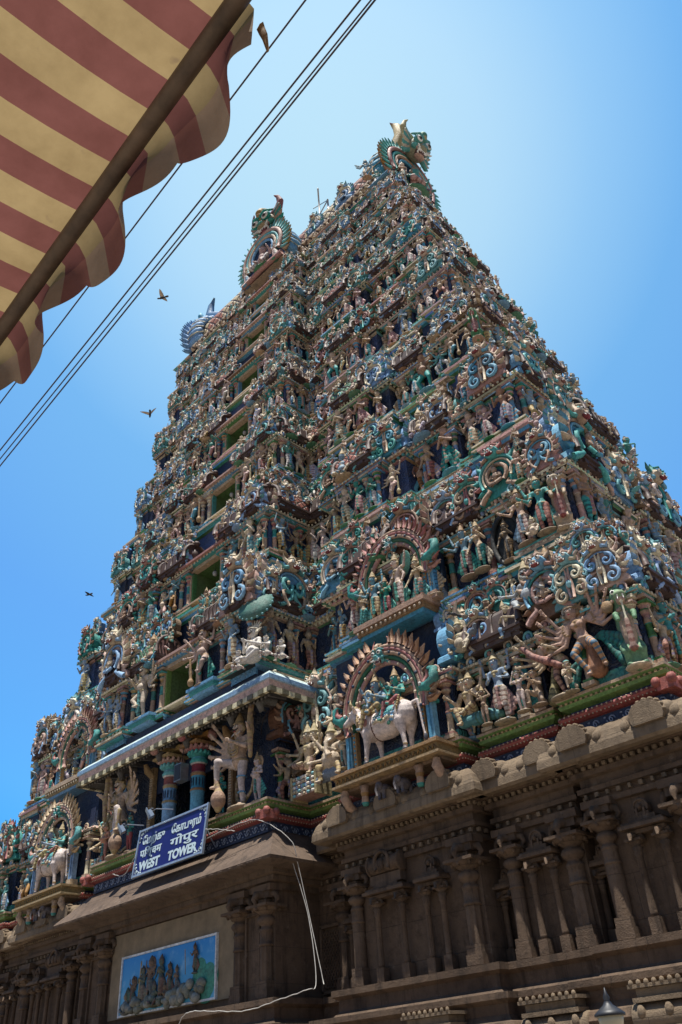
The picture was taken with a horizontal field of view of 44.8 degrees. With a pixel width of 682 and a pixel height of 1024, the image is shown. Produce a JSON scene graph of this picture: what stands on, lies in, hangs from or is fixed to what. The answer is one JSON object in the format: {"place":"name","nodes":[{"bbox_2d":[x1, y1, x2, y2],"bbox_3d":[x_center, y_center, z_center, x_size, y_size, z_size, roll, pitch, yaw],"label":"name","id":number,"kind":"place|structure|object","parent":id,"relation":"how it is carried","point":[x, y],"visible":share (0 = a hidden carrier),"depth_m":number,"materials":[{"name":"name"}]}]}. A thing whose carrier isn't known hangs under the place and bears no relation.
{"place":"outdoors","nodes":[
{"label":"outdoors","id":0,"kind":"place"},
{"bbox_2d":[0,0,268,389],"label":"awning","id":1,"kind":"object","parent":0,"point":[108,108],"visible":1,"depth_m":1.52,"materials":[{"name":"fabric"}]},
{"bbox_2d":[0,0,305,403],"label":"overhead wire","id":2,"kind":"object","parent":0,"point":[254,67],"visible":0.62,"depth_m":4.88,"materials":[{"name":"black metal"}]},
{"bbox_2d":[0,0,360,450],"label":"overhead wire","id":3,"kind":"object","parent":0,"point":[270,112],"visible":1,"depth_m":5.00,"materials":[{"name":"black metal"}]},
{"bbox_2d":[0,0,371,458],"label":"overhead wire","id":4,"kind":"object","parent":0,"point":[316,67],"visible":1,"depth_m":5.01,"materials":[{"name":"black metal"}]},
{"bbox_2d":[0,0,375,465],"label":"overhead wire","id":5,"kind":"object","parent":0,"point":[286,110],"visible":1,"depth_m":5.01,"materials":[{"name":"black metal"}]},
{"bbox_2d":[0,0,681,830],"label":"sky","id":6,"kind":"structure","parent":0,"point":[553,128],"materials":[{"name":"blue"}]},
{"label":"ground","id":7,"kind":"structure","parent":0,"visible":0},
{"bbox_2d":[0,119,681,1023],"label":"temple tower","id":8,"kind":"structure","parent":7,"relation":"on","point":[520,871],"depth_m":31.71,"materials":[{"name":"paint"}]},
{"bbox_2d":[26,759,40,804],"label":"painted statue","id":9,"kind":"object","parent":8,"relation":"on","point":[34,786],"visible":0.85,"depth_m":49.25,"materials":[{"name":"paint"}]},
{"bbox_2d":[34,760,46,800],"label":"painted statue","id":10,"kind":"object","parent":8,"relation":"on","point":[42,786],"visible":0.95,"depth_m":48.70,"materials":[{"name":"paint"}]},
{"bbox_2d":[30,844,68,893],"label":"bull statue","id":11,"kind":"object","parent":8,"relation":"on","point":[56,862],"visible":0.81,"depth_m":41.57,"materials":[{"name":"white stone"}]},
{"bbox_2d":[29,823,58,869],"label":"painted statue","id":12,"kind":"object","parent":11,"relation":"on","point":[41,853],"visible":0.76,"depth_m":42.55,"materials":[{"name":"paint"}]},
{"bbox_2d":[41,822,65,863],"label":"painted statue","id":13,"kind":"object","parent":11,"relation":"on","point":[60,841],"visible":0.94,"depth_m":42.27,"materials":[{"name":"paint"}]},
{"bbox_2d":[77,655,90,694],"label":"painted statue","id":14,"kind":"object","parent":8,"relation":"on","point":[85,682],"visible":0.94,"depth_m":51.45,"materials":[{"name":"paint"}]},
{"bbox_2d":[89,812,112,876],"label":"painted statue","id":15,"kind":"object","parent":8,"relation":"on","point":[95,848],"visible":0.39,"depth_m":40.54,"materials":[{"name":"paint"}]},
{"bbox_2d":[99,820,111,862],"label":"painted statue","id":16,"kind":"object","parent":8,"relation":"on","point":[105,837],"visible":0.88,"depth_m":38.51,"materials":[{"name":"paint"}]},
{"bbox_2d":[98,693,117,737],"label":"painted statue","id":17,"kind":"object","parent":8,"relation":"on","point":[107,716],"visible":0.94,"depth_m":41.41,"materials":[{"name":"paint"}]},
{"bbox_2d":[110,694,121,732],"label":"painted statue","id":18,"kind":"object","parent":8,"relation":"on","point":[117,720],"visible":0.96,"depth_m":40.89,"materials":[{"name":"paint"}]},
{"bbox_2d":[96,766,138,860],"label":"door guardian statue","id":19,"kind":"object","parent":8,"relation":"on","point":[120,801],"depth_m":38.40,"materials":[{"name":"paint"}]},
{"bbox_2d":[136,590,147,633],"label":"painted statue","id":20,"kind":"object","parent":8,"relation":"on","point":[141,605],"visible":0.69,"depth_m":45.47,"materials":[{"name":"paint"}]},
{"bbox_2d":[129,658,156,720],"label":"painted statue","id":21,"kind":"object","parent":8,"relation":"on","point":[145,680],"visible":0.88,"depth_m":40.09,"materials":[{"name":"paint"}]},
{"bbox_2d":[142,588,158,624],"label":"painted statue","id":22,"kind":"object","parent":8,"relation":"on","point":[152,611],"visible":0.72,"depth_m":44.94,"materials":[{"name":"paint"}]},
{"bbox_2d":[117,932,218,1017],"bbox_3d":[-6.820,17.929,31.807,0.525,2.230,6.455,27,-46,-36],"label":"relief picture","id":23,"kind":"object","parent":8,"relation":"attached to","point":[183,973],"visible":1,"depth_m":31.61,"materials":[{"name":"paint"}]},
{"bbox_2d":[163,575,180,614],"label":"painted statue","id":24,"kind":"object","parent":8,"relation":"on","point":[173,590],"visible":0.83,"depth_m":44.34,"materials":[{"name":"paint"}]},
{"bbox_2d":[131,802,214,878],"bbox_3d":[-6.723,13.528,33.806,0.998,1.977,4.880,27,-46,-36],"label":"sign board","id":25,"kind":"object","parent":8,"relation":"attached to","point":[173,840],"visible":1,"depth_m":33.49,"materials":[{"name":"blue metal"}]},
{"bbox_2d":[174,748,188,783],"bbox_3d":[-6.993,10.945,36.261,0.420,1.777,0.500,27,-46,-36],"label":"loudspeaker","id":26,"kind":"object","parent":8,"relation":"attached to","point":[181,769],"visible":0.87,"depth_m":35.83,"materials":[{"name":"grey metal"}]},
{"bbox_2d":[183,493,203,532],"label":"painted statue","id":27,"kind":"object","parent":8,"relation":"on","point":[194,507],"visible":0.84,"depth_m":48.03,"materials":[{"name":"paint"}]},
{"bbox_2d":[182,627,215,686],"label":"painted statue","id":28,"kind":"object","parent":8,"relation":"on","point":[200,654],"visible":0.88,"depth_m":37.43,"materials":[{"name":"paint"}]},
{"bbox_2d":[208,704,253,812],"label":"door guardian statue","id":29,"kind":"object","parent":8,"relation":"on","point":[233,756],"depth_m":33.40,"materials":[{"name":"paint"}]},
{"bbox_2d":[220,615,241,670],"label":"painted statue","id":30,"kind":"object","parent":8,"relation":"on","point":[233,629],"visible":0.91,"depth_m":35.83,"materials":[{"name":"paint"}]},
{"bbox_2d":[236,453,254,495],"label":"painted statue","id":31,"kind":"object","parent":8,"relation":"on","point":[246,472],"visible":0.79,"depth_m":45.64,"materials":[{"name":"paint"}]},
{"bbox_2d":[179,864,316,1023],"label":"cable","id":32,"kind":"object","parent":8,"relation":"attached to","point":[280,998],"visible":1,"depth_m":27.23,"materials":[{"name":"white plastic"}]},
{"bbox_2d":[235,620,261,663],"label":"painted statue","id":33,"kind":"object","parent":8,"relation":"on","point":[250,649],"visible":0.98,"depth_m":34.35,"materials":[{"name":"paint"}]},
{"bbox_2d":[240,516,260,552],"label":"painted statue","id":34,"kind":"object","parent":8,"relation":"on","point":[248,533],"visible":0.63,"depth_m":40.39,"materials":[{"name":"paint"}]},
{"bbox_2d":[238,594,273,620],"bbox_3d":[-3.630,4.232,36.011,1.767,1.773,0.864,-18,-62,19],"label":"stone umbrella","id":35,"kind":"object","parent":8,"relation":"on","point":[257,607],"visible":0.88,"depth_m":35.59,"materials":[{"name":"paint"}]},
{"bbox_2d":[250,752,266,801],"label":"painted statue","id":36,"kind":"object","parent":8,"relation":"on","point":[259,787],"visible":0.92,"depth_m":32.22,"materials":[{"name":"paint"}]},
{"bbox_2d":[250,243,271,273],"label":"painted statue","id":37,"kind":"object","parent":8,"relation":"on","point":[263,258],"visible":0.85,"depth_m":61.95,"materials":[{"name":"paint"}]},
{"bbox_2d":[255,442,267,478],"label":"painted statue","id":38,"kind":"object","parent":8,"relation":"on","point":[263,448],"visible":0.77,"depth_m":44.59,"materials":[{"name":"paint"}]},
{"bbox_2d":[259,621,274,651],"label":"painted statue","id":39,"kind":"object","parent":8,"relation":"on","point":[267,627],"visible":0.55,"depth_m":35.43,"materials":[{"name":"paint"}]},
{"bbox_2d":[261,606,281,661],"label":"painted statue","id":40,"kind":"object","parent":8,"relation":"on","point":[275,642],"visible":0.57,"depth_m":35.72,"materials":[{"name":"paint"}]},
{"bbox_2d":[282,617,298,667],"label":"painted statue","id":41,"kind":"object","parent":8,"relation":"on","point":[288,633],"visible":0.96,"depth_m":36.26,"materials":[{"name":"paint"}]},
{"bbox_2d":[285,720,331,804],"bbox_3d":[-1.343,9.617,32.234,1.159,3.040,2.184,27,-46,-36],"label":"painted statue","id":42,"kind":"object","parent":8,"relation":"on","point":[305,789],"visible":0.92,"depth_m":31.85,"materials":[{"name":"paint"}]},
{"bbox_2d":[306,526,321,564],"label":"painted statue","id":43,"kind":"object","parent":8,"relation":"on","point":[315,554],"visible":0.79,"depth_m":40.85,"materials":[{"name":"paint"}]},
{"bbox_2d":[307,719,345,784],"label":"painted statue","id":44,"kind":"object","parent":8,"relation":"on","point":[327,769],"visible":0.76,"depth_m":30.62,"materials":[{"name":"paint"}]},
{"bbox_2d":[325,350,339,383],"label":"painted statue","id":45,"kind":"object","parent":8,"relation":"on","point":[333,358],"visible":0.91,"depth_m":46.37,"materials":[{"name":"paint"}]},
{"bbox_2d":[326,497,342,540],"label":"painted statue","id":46,"kind":"object","parent":8,"relation":"on","point":[337,520],"visible":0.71,"depth_m":39.10,"materials":[{"name":"paint"}]},
{"bbox_2d":[332,409,346,446],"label":"painted statue","id":47,"kind":"object","parent":8,"relation":"on","point":[339,429],"visible":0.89,"depth_m":42.49,"materials":[{"name":"paint"}]},
{"bbox_2d":[333,606,350,647],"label":"painted statue","id":48,"kind":"object","parent":8,"relation":"on","point":[344,630],"visible":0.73,"depth_m":34.72,"materials":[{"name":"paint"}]},
{"bbox_2d":[331,448,352,483],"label":"painted statue","id":49,"kind":"object","parent":8,"relation":"on","point":[341,477],"visible":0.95,"depth_m":39.09,"materials":[{"name":"paint"}]},
{"bbox_2d":[4,159,681,898],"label":"statues","id":50,"kind":"object","parent":8,"relation":"attached to","point":[492,335],"visible":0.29,"depth_m":47.00,"materials":[{"name":"paint"}]},
{"bbox_2d":[336,484,354,528],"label":"painted statue","id":51,"kind":"object","parent":8,"relation":"on","point":[347,509],"visible":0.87,"depth_m":38.30,"materials":[{"name":"paint"}]},
{"bbox_2d":[340,404,355,437],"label":"painted statue","id":52,"kind":"object","parent":8,"relation":"on","point":[348,417],"visible":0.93,"depth_m":42.06,"materials":[{"name":"paint"}]},
{"bbox_2d":[343,600,359,635],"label":"painted statue","id":53,"kind":"object","parent":8,"relation":"on","point":[354,618],"visible":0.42,"depth_m":33.86,"materials":[{"name":"paint"}]},
{"bbox_2d":[348,476,368,519],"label":"painted statue","id":54,"kind":"object","parent":8,"relation":"on","point":[361,502],"visible":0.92,"depth_m":37.71,"materials":[{"name":"paint"}]},
{"bbox_2d":[354,396,370,429],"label":"painted statue","id":55,"kind":"object","parent":8,"relation":"on","point":[362,413],"visible":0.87,"depth_m":41.58,"materials":[{"name":"paint"}]},
{"bbox_2d":[356,587,369,625],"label":"painted statue","id":56,"kind":"object","parent":8,"relation":"on","point":[364,611],"visible":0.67,"depth_m":33.02,"materials":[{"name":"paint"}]},
{"bbox_2d":[361,332,375,359],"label":"painted statue","id":57,"kind":"object","parent":8,"relation":"on","point":[369,349],"visible":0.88,"depth_m":45.13,"materials":[{"name":"paint"}]},
{"bbox_2d":[354,569,387,619],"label":"painted statue","id":58,"kind":"object","parent":8,"relation":"on","point":[376,600],"visible":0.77,"depth_m":32.85,"materials":[{"name":"paint"}]},
{"bbox_2d":[365,476,381,511],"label":"painted statue","id":59,"kind":"object","parent":8,"relation":"on","point":[375,497],"visible":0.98,"depth_m":37.20,"materials":[{"name":"paint"}]},
{"bbox_2d":[373,391,386,419],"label":"painted statue","id":60,"kind":"object","parent":8,"relation":"on","point":[381,408],"visible":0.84,"depth_m":41.20,"materials":[{"name":"paint"}]},
{"bbox_2d":[343,694,427,763],"bbox_3d":[1.578,7.508,29.070,1.137,2.642,3.657,27,-46,-36],"label":"bull statue","id":61,"kind":"object","parent":8,"relation":"on","point":[400,716],"visible":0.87,"depth_m":28.55,"materials":[{"name":"white stone"}]},
{"bbox_2d":[356,671,386,730],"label":"painted statue","id":62,"kind":"object","parent":61,"relation":"on","point":[377,696],"visible":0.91,"depth_m":29.60,"materials":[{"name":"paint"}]},
{"bbox_2d":[377,666,404,720],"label":"painted statue","id":63,"kind":"object","parent":61,"relation":"on","point":[396,690],"visible":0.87,"depth_m":29.19,"materials":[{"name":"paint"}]},
{"bbox_2d":[379,576,396,613],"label":"painted statue","id":64,"kind":"object","parent":8,"relation":"on","point":[389,602],"visible":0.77,"depth_m":32.18,"materials":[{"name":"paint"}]},
{"bbox_2d":[381,460,400,502],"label":"painted statue","id":65,"kind":"object","parent":8,"relation":"on","point":[391,478],"visible":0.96,"depth_m":36.98,"materials":[{"name":"paint"}]},
{"bbox_2d":[377,550,410,605],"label":"painted statue","id":66,"kind":"object","parent":8,"relation":"on","point":[401,566],"visible":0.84,"depth_m":32.15,"materials":[{"name":"paint"}]},
{"bbox_2d":[397,308,412,336],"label":"painted statue","id":67,"kind":"object","parent":8,"relation":"on","point":[405,324],"visible":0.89,"depth_m":43.88,"materials":[{"name":"paint"}]},
{"bbox_2d":[405,367,424,401],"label":"painted statue","id":68,"kind":"object","parent":8,"relation":"on","point":[413,378],"visible":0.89,"depth_m":40.18,"materials":[{"name":"paint"}]},
{"bbox_2d":[404,554,429,597],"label":"painted statue","id":69,"kind":"object","parent":8,"relation":"on","point":[420,585],"visible":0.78,"depth_m":31.45,"materials":[{"name":"paint"}]},
{"bbox_2d":[408,408,430,442],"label":"painted statue","id":70,"kind":"object","parent":8,"relation":"on","point":[420,434],"visible":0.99,"depth_m":36.98,"materials":[{"name":"paint"}]},
{"bbox_2d":[412,354,432,394],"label":"painted statue","id":71,"kind":"object","parent":8,"relation":"on","point":[421,368],"visible":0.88,"depth_m":39.90,"materials":[{"name":"paint"}]},
{"bbox_2d":[418,441,441,487],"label":"painted statue","id":72,"kind":"object","parent":8,"relation":"on","point":[433,468],"visible":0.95,"depth_m":35.91,"materials":[{"name":"paint"}]},
{"bbox_2d":[421,553,445,595],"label":"painted statue","id":73,"kind":"object","parent":8,"relation":"on","point":[439,579],"visible":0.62,"depth_m":31.02,"materials":[{"name":"paint"}]},
{"bbox_2d":[429,344,448,376],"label":"painted statue","id":74,"kind":"object","parent":8,"relation":"on","point":[439,367],"visible":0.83,"depth_m":38.94,"materials":[{"name":"paint"}]},
{"bbox_2d":[437,427,461,475],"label":"painted statue","id":75,"kind":"object","parent":8,"relation":"on","point":[451,455],"visible":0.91,"depth_m":35.45,"materials":[{"name":"paint"}]},
{"bbox_2d":[438,326,460,365],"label":"painted statue","id":76,"kind":"object","parent":8,"relation":"on","point":[450,342],"visible":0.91,"depth_m":38.46,"materials":[{"name":"paint"}]},
{"bbox_2d":[438,616,469,654],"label":"painted statue","id":77,"kind":"object","parent":8,"relation":"on","point":[460,646],"visible":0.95,"depth_m":28.80,"materials":[{"name":"paint"}]},
{"bbox_2d":[443,522,478,581],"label":"painted statue","id":78,"kind":"object","parent":8,"relation":"on","point":[470,561],"visible":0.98,"depth_m":31.00,"materials":[{"name":"paint"}]},
{"bbox_2d":[459,410,483,454],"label":"painted statue","id":79,"kind":"object","parent":8,"relation":"on","point":[475,435],"visible":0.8,"depth_m":34.44,"materials":[{"name":"paint"}]},
{"bbox_2d":[443,667,505,732],"bbox_3d":[4.283,6.153,27.549,0.975,2.324,2.122,27,-46,-36],"label":"painted statue","id":80,"kind":"object","parent":8,"relation":"on","point":[469,715],"visible":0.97,"depth_m":27.48,"materials":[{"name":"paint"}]},
{"bbox_2d":[467,307,483,342],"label":"lion beast statue","id":81,"kind":"object","parent":8,"relation":"attached to","point":[476,332],"visible":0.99,"depth_m":36.60,"materials":[{"name":"paint"}]},
{"bbox_2d":[466,520,493,574],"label":"painted statue","id":82,"kind":"object","parent":8,"relation":"on","point":[482,549],"visible":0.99,"depth_m":30.42,"materials":[{"name":"paint"}]},
{"bbox_2d":[475,685,492,726],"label":"painted statue","id":83,"kind":"object","parent":8,"relation":"on","point":[482,699],"visible":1,"depth_m":26.90,"materials":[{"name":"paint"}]},
{"bbox_2d":[476,403,496,442],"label":"painted statue","id":84,"kind":"object","parent":8,"relation":"on","point":[487,425],"visible":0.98,"depth_m":33.77,"materials":[{"name":"paint"}]},
{"bbox_2d":[478,648,517,726],"bbox_3d":[5.120,5.669,27.137,0.819,2.642,1.267,27,-46,-36],"label":"painted statue","id":85,"kind":"object","parent":8,"relation":"on","point":[504,696],"visible":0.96,"depth_m":27.00,"materials":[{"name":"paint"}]},
{"bbox_2d":[491,384,520,431],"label":"painted statue","id":86,"kind":"object","parent":8,"relation":"on","point":[510,412],"visible":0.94,"depth_m":33.23,"materials":[{"name":"paint"}]},
{"bbox_2d":[491,512,524,566],"bbox_3d":[6.078,1.002,30.013,0.270,2.285,1.440,27,-46,-36],"label":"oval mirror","id":87,"kind":"object","parent":8,"relation":"on","point":[499,553],"visible":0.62,"depth_m":30.23,"materials":[{"name":"paint"}]},
{"bbox_2d":[497,519,518,563],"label":"painted statue","id":88,"kind":"object","parent":8,"relation":"on","point":[510,543],"visible":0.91,"depth_m":29.64,"materials":[{"name":"paint"}]},
{"bbox_2d":[497,483,538,548],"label":"painted statue","id":89,"kind":"object","parent":8,"relation":"on","point":[522,518],"visible":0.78,"depth_m":29.53,"materials":[{"name":"paint"}]},
{"bbox_2d":[509,449,527,483],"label":"painted statue","id":90,"kind":"object","parent":8,"relation":"on","point":[520,469],"visible":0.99,"depth_m":30.38,"materials":[{"name":"paint"}]},
{"bbox_2d":[498,558,539,608],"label":"painted statue","id":91,"kind":"object","parent":8,"relation":"on","point":[525,593],"visible":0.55,"depth_m":27.79,"materials":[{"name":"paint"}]},
{"bbox_2d":[509,669,530,713],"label":"painted statue","id":92,"kind":"object","parent":8,"relation":"on","point":[520,691],"visible":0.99,"depth_m":26.16,"materials":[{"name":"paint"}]},
{"bbox_2d":[510,662,537,719],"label":"painted statue","id":93,"kind":"object","parent":8,"relation":"on","point":[534,700],"visible":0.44,"depth_m":26.74,"materials":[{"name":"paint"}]},
{"bbox_2d":[515,472,557,537],"bbox_3d":[6.976,-0.367,29.025,1.482,2.642,0.795,-24,-40,25],"label":"painted statue","id":94,"kind":"object","parent":8,"relation":"on","point":[544,510],"visible":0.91,"depth_m":28.86,"materials":[{"name":"paint"}]},
{"bbox_2d":[525,667,549,708],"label":"painted statue","id":95,"kind":"object","parent":8,"relation":"on","point":[535,682],"visible":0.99,"depth_m":25.67,"materials":[{"name":"paint"}]},
{"bbox_2d":[512,629,575,706],"bbox_3d":[6.470,4.764,25.843,0.911,2.563,2.269,27,-46,-36],"label":"painted statue","id":96,"kind":"object","parent":8,"relation":"on","point":[538,660],"visible":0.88,"depth_m":25.77,"materials":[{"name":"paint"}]},
{"bbox_2d":[545,470,572,533],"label":"lion beast statue","id":97,"kind":"object","parent":8,"relation":"attached to","point":[563,516],"visible":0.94,"depth_m":28.40,"materials":[{"name":"paint"}]},
{"bbox_2d":[561,660,579,693],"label":"painted statue","id":98,"kind":"object","parent":8,"relation":"on","point":[568,671],"visible":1,"depth_m":24.90,"materials":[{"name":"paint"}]},
{"bbox_2d":[534,583,626,688],"bbox_3d":[7.390,3.794,25.222,0.826,2.978,2.995,27,-46,-36],"label":"painted statue","id":99,"kind":"object","parent":8,"relation":"on","point":[598,662],"visible":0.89,"depth_m":24.96,"materials":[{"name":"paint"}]},
{"bbox_2d":[573,467,599,522],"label":"painted statue","id":100,"kind":"object","parent":8,"relation":"on","point":[584,487],"visible":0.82,"depth_m":28.69,"materials":[{"name":"paint"}]},
{"bbox_2d":[608,584,651,672],"bbox_3d":[8.434,3.321,24.414,0.742,2.931,1.088,-13,-36,12],"label":"lion beast statue","id":101,"kind":"object","parent":8,"relation":"attached to","point":[633,648],"visible":0.94,"depth_m":23.94,"materials":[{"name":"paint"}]},
{"bbox_2d":[621,503,640,536],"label":"painted statue","id":102,"kind":"object","parent":8,"relation":"on","point":[627,519],"visible":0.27,"depth_m":31.18,"materials":[{"name":"paint"}]},
{"bbox_2d":[647,515,675,570],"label":"painted statue","id":103,"kind":"object","parent":8,"relation":"on","point":[656,534],"visible":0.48,"depth_m":31.90,"materials":[{"name":"paint"}]},
{"bbox_2d":[647,605,680,667],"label":"painted statue","id":104,"kind":"object","parent":8,"relation":"on","point":[665,644],"visible":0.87,"depth_m":24.04,"materials":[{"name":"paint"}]},
{"bbox_2d":[655,595,681,671],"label":"painted statue","id":105,"kind":"object","parent":8,"relation":"on","point":[662,608],"visible":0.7,"depth_m":24.47,"materials":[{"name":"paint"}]},
{"bbox_2d":[662,527,681,569],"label":"painted statue","id":106,"kind":"object","parent":8,"relation":"on","point":[674,551],"visible":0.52,"depth_m":32.53,"materials":[{"name":"paint"}]},
{"bbox_2d":[594,988,625,1023],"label":"street lamp","id":107,"kind":"object","parent":7,"relation":"on","point":[608,1012],"visible":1,"depth_m":11.86,"materials":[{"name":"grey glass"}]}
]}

